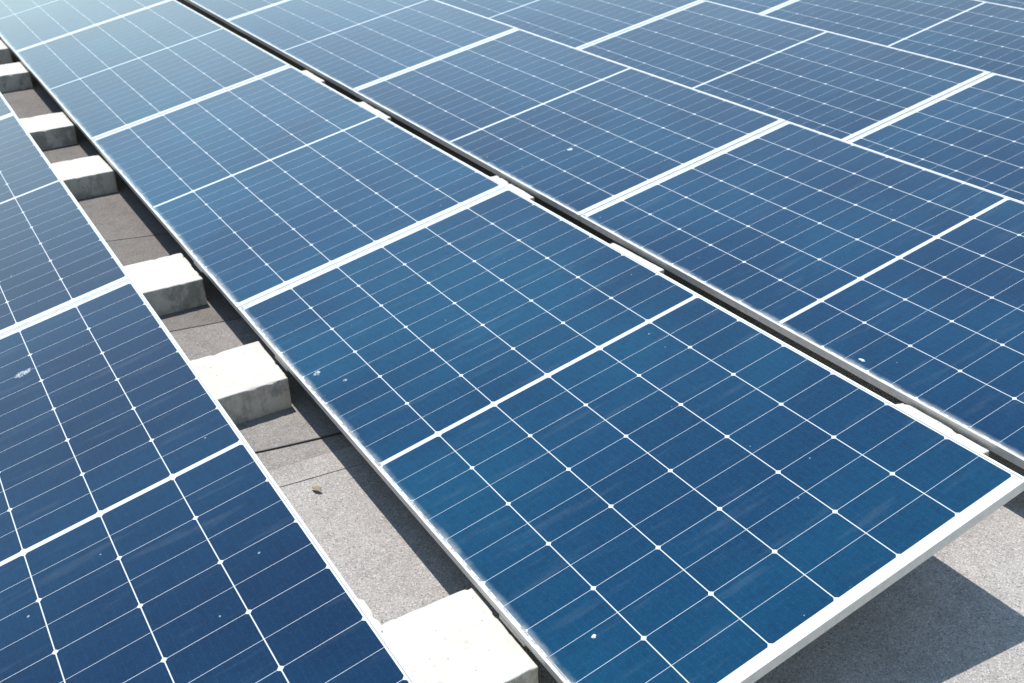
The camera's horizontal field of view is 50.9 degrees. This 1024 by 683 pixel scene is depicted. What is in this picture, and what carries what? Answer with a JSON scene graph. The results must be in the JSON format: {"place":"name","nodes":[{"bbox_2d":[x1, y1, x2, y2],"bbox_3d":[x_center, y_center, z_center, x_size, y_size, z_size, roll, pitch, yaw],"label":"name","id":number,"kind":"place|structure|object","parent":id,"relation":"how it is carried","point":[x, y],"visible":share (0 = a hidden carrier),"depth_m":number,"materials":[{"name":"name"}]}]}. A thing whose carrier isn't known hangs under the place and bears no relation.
{"place":"outdoors","nodes":[
{"label":"outdoors","id":0,"kind":"place"},
{"bbox_2d":[268,321,776,486],"bbox_3d":[1.654,-0.348,4.079,23.000,0.003,0.254,-17,32,-26],"label":"roofing felt","id":1,"kind":"object","parent":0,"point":[319,465],"visible":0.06,"depth_m":2.94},
{"label":"roof","id":2,"kind":"structure","parent":0,"visible":0},
{"bbox_2d":[0,0,377,163],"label":"roofing felt","id":3,"kind":"object","parent":2,"relation":"on","point":[37,99],"depth_m":6.15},
{"bbox_2d":[0,40,12,64],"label":"concrete block","id":4,"kind":"object","parent":3,"relation":"on","point":[5,56],"depth_m":6.96,"materials":[{"name":"white concrete"}]},
{"bbox_2d":[0,0,167,54],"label":"solar panel","id":5,"kind":"object","parent":4,"relation":"on","point":[24,24],"visible":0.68,"depth_m":7.19,"materials":[{"name":"glass"}]},
{"bbox_2d":[0,62,32,92],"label":"concrete block","id":6,"kind":"object","parent":3,"relation":"on","point":[14,76],"depth_m":6.40,"materials":[{"name":"white concrete"}]},
{"bbox_2d":[0,92,14,117],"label":"solar panel","id":7,"kind":"object","parent":6,"relation":"on","point":[6,109],"visible":0.71,"depth_m":5.00,"materials":[{"name":"glass"}]},
{"bbox_2d":[15,0,289,143],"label":"solar panel","id":8,"kind":"object","parent":6,"relation":"on","point":[109,76],"visible":0.91,"depth_m":5.92,"materials":[{"name":"glass"}]},
{"bbox_2d":[19,112,77,149],"bbox_3d":[-2.462,-1.111,5.435,0.425,0.253,0.294,-17,32,-26],"label":"concrete block","id":9,"kind":"object","parent":3,"relation":"on","point":[51,130],"depth_m":5.43,"materials":[{"name":"white concrete"}]},
{"bbox_2d":[185,0,285,23],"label":"solar panel","id":10,"kind":"object","parent":3,"relation":"on","point":[224,11],"visible":0.71,"depth_m":7.54,"materials":[{"name":"glass"}]},
{"bbox_2d":[302,70,325,84],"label":"concrete block","id":11,"kind":"object","parent":3,"relation":"on","point":[314,76],"depth_m":6.02,"materials":[{"name":"white concrete"}]},
{"bbox_2d":[226,0,517,94],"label":"solar panel","id":12,"kind":"object","parent":3,"relation":"on","point":[349,46],"visible":0.89,"depth_m":6.43,"materials":[{"name":"glass"}]},
{"bbox_2d":[438,0,702,48],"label":"solar panel","id":13,"kind":"object","parent":3,"relation":"on","point":[577,24],"visible":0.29,"depth_m":6.85,"materials":[{"name":"glass"}]},
{"bbox_2d":[706,0,793,13],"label":"solar panel","id":14,"kind":"object","parent":3,"relation":"on","point":[759,6],"visible":0.38,"depth_m":7.13,"materials":[{"name":"glass"}]},
{"bbox_2d":[77,109,502,241],"bbox_3d":[0.419,-1.300,5.874,23.000,0.003,1.498,-17,32,-26],"label":"roofing felt","id":15,"kind":"object","parent":2,"relation":"on","point":[124,212],"visible":0.03,"depth_m":4.65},
{"bbox_2d":[51,155,117,199],"bbox_3d":[-2.032,-0.779,4.806,0.426,0.253,0.280,-17,32,-26],"label":"concrete block","id":16,"kind":"object","parent":15,"relation":"on","point":[87,177],"depth_m":4.80,"materials":[{"name":"white concrete"}]},
{"bbox_2d":[357,102,390,120],"bbox_3d":[-0.856,-1.121,5.334,0.417,0.285,0.347,-17,32,-26],"label":"concrete block","id":17,"kind":"object","parent":15,"relation":"on","point":[373,109],"depth_m":5.41,"materials":[{"name":"white concrete"}]},
{"bbox_2d":[579,0,990,140],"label":"solar panel","id":18,"kind":"object","parent":15,"relation":"on","point":[842,87],"visible":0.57,"depth_m":5.55,"materials":[{"name":"glass"}]},
{"bbox_2d":[762,0,1023,79],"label":"solar panel","id":19,"kind":"object","parent":15,"relation":"on","point":[983,35],"visible":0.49,"depth_m":6.30,"materials":[{"name":"glass"}]},
{"bbox_2d":[980,0,1023,8],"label":"solar panel","id":20,"kind":"object","parent":15,"relation":"on","point":[1017,3],"depth_m":6.99,"materials":[{"name":"glass"}]},
{"bbox_2d":[106,179,611,331],"bbox_3d":[0.919,-0.915,5.148,23.000,0.003,1.242,-17,32,-26],"label":"roofing felt","id":21,"kind":"object","parent":2,"relation":"on","point":[218,307],"visible":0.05,"depth_m":4.18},
{"bbox_2d":[123,253,206,315],"bbox_3d":[-1.336,-0.238,3.782,0.422,0.254,0.276,-17,32,-26],"label":"concrete block","id":22,"kind":"object","parent":21,"relation":"on","point":[169,284],"depth_m":3.79,"materials":[{"name":"white concrete"}]},
{"bbox_2d":[0,113,130,334],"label":"solar panel","id":23,"kind":"object","parent":22,"relation":"on","point":[56,252],"visible":0.9,"depth_m":3.64,"materials":[{"name":"glass"}]},
{"bbox_2d":[491,176,534,200],"bbox_3d":[-0.158,-0.587,4.321,0.417,0.285,0.316,-17,32,-26],"label":"concrete block","id":24,"kind":"object","parent":21,"relation":"on","point":[516,189],"depth_m":4.39,"materials":[{"name":"white concrete"}]},
{"bbox_2d":[353,28,785,220],"bbox_3d":[0.148,-1.107,5.066,1.045,0.027,2.117,-26,36,-21],"label":"solar panel","id":25,"kind":"object","parent":24,"relation":"on","point":[522,109],"visible":0.92,"depth_m":4.86,"materials":[{"name":"glass"}]},
{"bbox_2d":[170,240,756,470],"bbox_3d":[1.379,-0.560,4.479,23.000,0.003,1.135,-17,32,-26],"label":"roofing felt","id":26,"kind":"object","parent":2,"relation":"on","point":[304,417],"visible":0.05,"depth_m":3.17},
{"bbox_2d":[190,341,291,424],"bbox_3d":[-0.903,0.092,3.156,0.428,0.254,0.277,-17,32,-26],"label":"concrete block","id":27,"kind":"object","parent":26,"relation":"on","point":[247,383],"depth_m":3.17,"materials":[{"name":"white concrete"}]},
{"bbox_2d":[275,355,287,370],"bbox_3d":[-0.680,0.061,3.233,0.030,0.008,0.098,-17,32,-26],"label":"mounting bracket","id":28,"kind":"object","parent":27,"relation":"attached to","point":[280,362],"visible":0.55,"depth_m":3.22,"materials":[{"name":"silver metal"}]},
{"bbox_2d":[254,432,341,452],"bbox_3d":[-0.579,0.266,3.048,1.506,0.026,0.056,-9,30,-13],"label":"cable","id":29,"kind":"object","parent":26,"relation":"on","point":[298,442],"visible":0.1,"depth_m":3.03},
{"bbox_2d":[610,243,663,273],"bbox_3d":[0.273,-0.249,3.683,0.415,0.284,0.296,-17,32,-26],"label":"concrete block","id":30,"kind":"object","parent":26,"relation":"on","point":[649,264],"depth_m":3.76,"materials":[{"name":"white concrete"}]},
{"bbox_2d":[279,332,1023,682],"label":"roofing felt","id":31,"kind":"object","parent":2,"relation":"on","point":[951,612],"visible":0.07,"depth_m":2.47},
{"bbox_2d":[312,486,321,490],"bbox_3d":[-0.515,0.388,2.836,0.034,0.010,0.014,15,33,27],"label":"dry leaf","id":32,"kind":"object","parent":31,"relation":"on","point":[317,487],"visible":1,"depth_m":2.83,"materials":[{"name":"brown plant"}]},
{"bbox_2d":[359,599,382,633],"bbox_3d":[-0.294,0.638,2.164,0.054,0.212,0.136,-17,32,-26],"label":"concrete lump","id":33,"kind":"object","parent":31,"relation":"on","point":[368,610],"visible":0.05,"depth_m":2.13,"materials":[{"name":"white concrete"}]},
{"bbox_2d":[381,588,538,682],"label":"concrete block","id":34,"kind":"object","parent":31,"relation":"on","point":[464,636],"depth_m":2.19,"materials":[{"name":"white concrete"}]},
{"bbox_2d":[0,278,416,682],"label":"solar panel","id":35,"kind":"object","parent":34,"relation":"on","point":[154,528],"visible":1,"depth_m":2.29,"materials":[{"name":"glass"}]},
{"bbox_2d":[15,368,29,377],"bbox_3d":[-1.343,0.086,2.956,0.029,0.002,0.051,21,46,40],"label":"bird dropping","id":36,"kind":"object","parent":35,"relation":"on","point":[18,374],"visible":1,"depth_m":2.95,"materials":[{"name":"white"}]},
{"bbox_2d":[499,615,525,645],"bbox_3d":[0.012,0.592,2.226,0.030,0.008,0.098,-17,32,-26],"label":"mounting bracket","id":37,"kind":"object","parent":34,"relation":"attached to","point":[512,631],"visible":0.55,"depth_m":2.22,"materials":[{"name":"silver metal"}]},
{"bbox_2d":[238,186,1023,682],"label":"solar panel","id":38,"kind":"object","parent":37,"relation":"on","point":[566,438],"visible":1,"depth_m":2.56,"materials":[{"name":"glass"}]},
{"bbox_2d":[847,73,1023,201],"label":"solar panel","id":39,"kind":"object","parent":31,"relation":"on","point":[972,133],"visible":0.66,"depth_m":4.63,"materials":[{"name":"glass"}]},
{"bbox_2d":[895,404,988,455],"bbox_3d":[0.949,0.266,2.706,0.413,0.285,0.286,-17,32,-26],"label":"concrete block","id":40,"kind":"object","parent":31,"relation":"on","point":[949,431],"depth_m":2.78,"materials":[{"name":"white concrete"}]},
{"bbox_2d":[580,121,1023,468],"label":"solar panel","id":41,"kind":"object","parent":40,"relation":"on","point":[904,280],"visible":1,"depth_m":3.50,"materials":[{"name":"glass"}]},
{"bbox_3d":[-1.114,-0.271,3.863,0.030,0.009,0.094,-17,32,-26],"label":"bracket","id":42,"kind":"object","parent":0,"visible":0},
{"bbox_2d":[91,65,505,313],"bbox_3d":[-1.004,-0.745,4.484,1.045,0.028,2.117,-27,36,-20],"label":"solar panel","id":43,"kind":"object","parent":42,"relation":"on","point":[254,189],"visible":0.92,"depth_m":4.26,"materials":[{"name":"glass"}]}
]}

